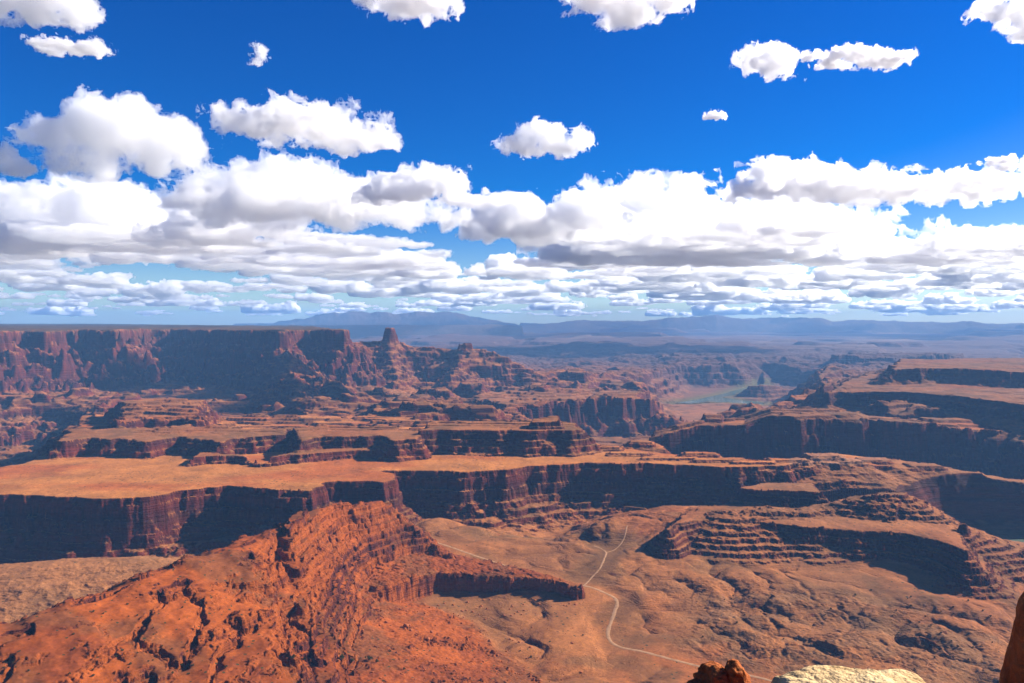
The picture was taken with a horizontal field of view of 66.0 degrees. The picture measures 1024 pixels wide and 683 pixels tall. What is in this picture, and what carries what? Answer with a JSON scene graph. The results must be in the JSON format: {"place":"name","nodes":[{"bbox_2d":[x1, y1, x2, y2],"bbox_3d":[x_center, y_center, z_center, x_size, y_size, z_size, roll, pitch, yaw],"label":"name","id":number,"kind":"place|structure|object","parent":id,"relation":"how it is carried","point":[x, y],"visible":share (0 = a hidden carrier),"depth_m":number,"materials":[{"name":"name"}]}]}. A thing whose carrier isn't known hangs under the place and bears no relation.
{"place":"outdoors","nodes":[
{"label":"outdoors","id":0,"kind":"place"},
{"bbox_2d":[0,555,179,623],"bbox_3d":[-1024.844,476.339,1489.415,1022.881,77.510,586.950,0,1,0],"label":"ground","id":1,"kind":"structure","parent":0,"point":[28,589],"depth_m":1514.32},
{"bbox_2d":[0,324,488,450],"bbox_3d":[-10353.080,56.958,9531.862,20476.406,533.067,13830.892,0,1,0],"label":"mesa","id":2,"kind":"structure","parent":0,"point":[121,359],"depth_m":4763.02,"materials":[{"name":"brown stone"}]},
{"bbox_2d":[0,500,542,682],"bbox_3d":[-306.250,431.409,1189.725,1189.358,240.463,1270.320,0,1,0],"label":"ridge","id":3,"kind":"structure","parent":0,"point":[318,565],"depth_m":1102.55,"materials":[{"name":"orange stone"}]},
{"bbox_2d":[236,350,356,412],"bbox_3d":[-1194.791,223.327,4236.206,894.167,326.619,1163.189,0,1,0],"label":"ridge","id":4,"kind":"structure","parent":0,"point":[285,377],"depth_m":4110.14,"materials":[{"name":"brown stone"}]},
{"bbox_2d":[257,311,519,325],"bbox_3d":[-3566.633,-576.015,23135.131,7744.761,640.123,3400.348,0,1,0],"label":"mountain range","id":5,"kind":"structure","parent":0,"point":[388,318],"depth_m":22529.82,"materials":[{"name":"blue stone"}]},
{"bbox_2d":[270,324,523,337],"bbox_3d":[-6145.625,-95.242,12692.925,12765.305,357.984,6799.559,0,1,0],"label":"plateau","id":6,"kind":"structure","parent":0,"point":[371,330],"depth_m":15023.35,"materials":[{"name":"stone"}]},
{"bbox_2d":[352,340,560,391],"bbox_3d":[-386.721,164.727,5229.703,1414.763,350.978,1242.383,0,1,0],"label":"ridge","id":7,"kind":"structure","parent":0,"point":[450,369],"depth_m":5095.50,"materials":[{"name":"brown stone"}]},
{"bbox_2d":[374,327,408,357],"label":"butte","id":8,"kind":"object","parent":7,"relation":"on","point":[390,337],"visible":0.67,"depth_m":5342.14,"materials":[{"name":"brown stone"}]},
{"bbox_2d":[366,513,584,602],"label":"ridge","id":9,"kind":"structure","parent":0,"point":[434,566],"depth_m":1540.50,"materials":[{"name":"brown stone"}]},
{"bbox_2d":[0,323,1023,682],"bbox_3d":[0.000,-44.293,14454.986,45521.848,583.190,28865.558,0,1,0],"label":"terrain","id":10,"kind":"structure","parent":0,"point":[662,611],"depth_m":1647.48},
{"bbox_2d":[0,411,1023,563],"bbox_3d":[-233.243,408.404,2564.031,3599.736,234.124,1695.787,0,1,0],"label":"bench","id":11,"kind":"object","parent":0,"point":[164,506],"visible":0.75,"depth_m":2099.56,"materials":[{"name":"brown stone"}]},
{"bbox_2d":[33,398,293,466],"bbox_3d":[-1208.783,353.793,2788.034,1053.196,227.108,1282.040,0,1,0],"label":"ledge","id":12,"kind":"object","parent":11,"relation":"on","point":[146,428],"visible":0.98,"depth_m":2422.96,"materials":[{"name":"brown stone"}]},
{"bbox_2d":[264,446,376,465],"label":"ledge","id":13,"kind":"object","parent":11,"relation":"on","point":[332,453],"visible":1,"depth_m":2253.81,"materials":[{"name":"brown stone"}]},
{"bbox_2d":[282,424,431,460],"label":"ledge","id":14,"kind":"object","parent":11,"relation":"on","point":[392,442],"visible":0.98,"depth_m":2334.47,"materials":[{"name":"brown stone"}]},
{"bbox_2d":[418,415,602,457],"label":"butte","id":15,"kind":"object","parent":11,"relation":"on","point":[552,435],"visible":0.97,"depth_m":2377.67,"materials":[{"name":"brown stone"}]},
{"bbox_2d":[621,503,645,508],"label":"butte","id":16,"kind":"object","parent":11,"relation":"on","point":[628,505],"visible":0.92,"depth_m":2133.61,"materials":[{"name":"brown stone"}]},
{"bbox_2d":[0,0,1023,324],"label":"sky","id":17,"kind":"structure","parent":0,"point":[163,162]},
{"bbox_2d":[473,387,693,437],"bbox_3d":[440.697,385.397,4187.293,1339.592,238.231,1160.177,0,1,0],"label":"cliff","id":18,"kind":"structure","parent":0,"point":[598,412],"depth_m":3930.52,"materials":[{"name":"brown stone"}]},
{"bbox_2d":[584,546,606,584],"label":"road","id":19,"kind":"structure","parent":0,"point":[593,575],"depth_m":1648.42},
{"bbox_2d":[438,542,771,680],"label":"road","id":20,"kind":"structure","parent":0,"point":[608,628],"depth_m":1388.97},
{"bbox_2d":[609,526,627,551],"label":"road","id":21,"kind":"structure","parent":0,"point":[623,538],"depth_m":1792.18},
{"bbox_2d":[677,383,763,403],"bbox_3d":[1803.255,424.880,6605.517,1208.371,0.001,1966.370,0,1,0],"label":"river","id":22,"kind":"structure","parent":0,"point":[717,398],"depth_m":5990.09,"materials":[{"name":"grey liquid"}]},
{"bbox_2d":[737,385,788,397],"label":"butte","id":23,"kind":"object","parent":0,"point":[763,390],"visible":0.97,"depth_m":6169.84,"materials":[{"name":"brown stone"}]},
{"bbox_2d":[520,314,1023,333],"bbox_3d":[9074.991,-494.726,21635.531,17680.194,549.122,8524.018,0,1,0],"label":"mountain range","id":24,"kind":"structure","parent":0,"point":[715,322],"depth_m":23003.23,"materials":[{"name":"blue stone"}]},
{"bbox_2d":[724,482,829,507],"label":"ridge","id":25,"kind":"structure","parent":0,"point":[793,495],"depth_m":1967.45,"materials":[{"name":"brown stone"}]},
{"bbox_2d":[649,406,1011,471],"bbox_3d":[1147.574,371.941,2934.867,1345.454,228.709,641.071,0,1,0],"label":"cliff","id":26,"kind":"structure","parent":0,"point":[774,432],"depth_m":2862.89,"materials":[{"name":"brown stone"}]},
{"bbox_2d":[644,488,1023,620],"bbox_3d":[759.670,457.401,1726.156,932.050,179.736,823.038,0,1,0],"label":"mesa","id":27,"kind":"structure","parent":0,"point":[948,551],"depth_m":1732.78,"materials":[{"name":"brown stone"}]},
{"bbox_2d":[826,352,964,364],"bbox_3d":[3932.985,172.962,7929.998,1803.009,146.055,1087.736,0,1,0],"label":"butte","id":28,"kind":"object","parent":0,"point":[850,358],"visible":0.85,"depth_m":7572.47,"materials":[{"name":"brown stone"}]},
{"bbox_2d":[790,358,1023,479],"bbox_3d":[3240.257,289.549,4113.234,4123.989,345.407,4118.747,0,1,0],"label":"mesa","id":29,"kind":"structure","parent":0,"point":[986,391],"depth_m":3472.38,"materials":[{"name":"brown stone"}]},
{"bbox_2d":[1007,539,1023,541],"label":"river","id":30,"kind":"structure","parent":0,"point":[1021,540],"depth_m":2114.10,"materials":[{"name":"grey liquid"}]},
{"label":"cliff","id":31,"kind":"structure","parent":0,"visible":0},
{"bbox_2d":[687,659,750,682],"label":"rock outcrop","id":32,"kind":"object","parent":31,"relation":"on","point":[733,671],"visible":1,"depth_m":14.18,"materials":[{"name":"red stone"}]},
{"bbox_2d":[771,665,925,682],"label":"sandstone ledge","id":33,"kind":"object","parent":31,"relation":"on","point":[824,674],"visible":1,"depth_m":6.22,"materials":[{"name":"beige stone"}]},
{"bbox_2d":[999,592,1023,682],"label":"boulder","id":34,"kind":"object","parent":31,"relation":"on","point":[1012,670],"visible":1,"depth_m":3.61,"materials":[{"name":"red stone"}]}
]}

